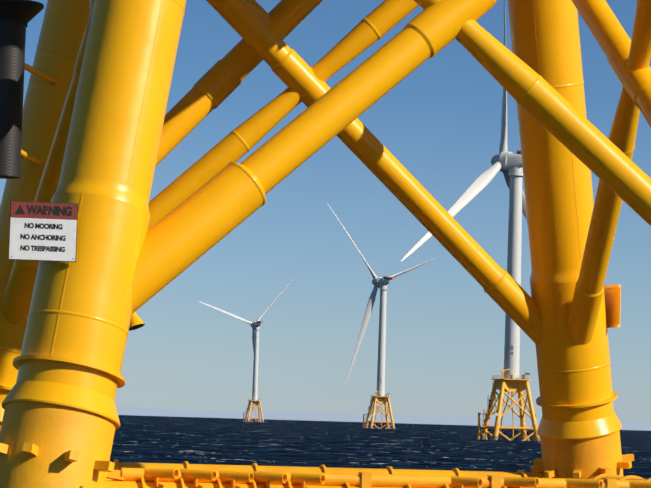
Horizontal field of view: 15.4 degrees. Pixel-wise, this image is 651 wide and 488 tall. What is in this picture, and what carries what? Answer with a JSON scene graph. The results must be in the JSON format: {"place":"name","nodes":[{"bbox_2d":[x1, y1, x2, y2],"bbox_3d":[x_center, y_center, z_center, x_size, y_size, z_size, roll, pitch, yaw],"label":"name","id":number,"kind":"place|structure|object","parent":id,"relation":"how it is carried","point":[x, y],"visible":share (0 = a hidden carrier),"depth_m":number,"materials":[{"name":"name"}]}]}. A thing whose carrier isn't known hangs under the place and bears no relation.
{"place":"outdoors","nodes":[
{"label":"outdoors","id":0,"kind":"place"},
{"bbox_2d":[0,0,650,421],"label":"sky","id":1,"kind":"structure","parent":0,"point":[445,335],"materials":[{"name":"blue"}]},
{"bbox_2d":[110,415,650,478],"bbox_3d":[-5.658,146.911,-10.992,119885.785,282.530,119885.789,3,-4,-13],"label":"sea","id":2,"kind":"structure","parent":0,"point":[214,441],"depth_m":553.46,"materials":[{"name":"liquid"}]},
{"bbox_2d":[199,279,292,421],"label":"wind turbine","id":3,"kind":"object","parent":2,"relation":"on","point":[255,325],"visible":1,"depth_m":2519.87,"materials":[{"name":"grey metal"}]},
{"bbox_2d":[0,0,650,487],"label":"jacket","id":4,"kind":"object","parent":2,"relation":"on","point":[98,248],"visible":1,"depth_m":44.03,"materials":[{"name":"yellow metal"}]},
{"bbox_2d":[327,203,437,428],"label":"wind turbine","id":5,"kind":"object","parent":2,"relation":"on","point":[381,283],"visible":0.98,"depth_m":1673.38,"materials":[{"name":"grey metal"}]},
{"bbox_2d":[401,0,539,440],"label":"wind turbine","id":6,"kind":"object","parent":2,"relation":"on","point":[507,164],"visible":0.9,"depth_m":876.18,"materials":[{"name":"grey metal"}]}
]}

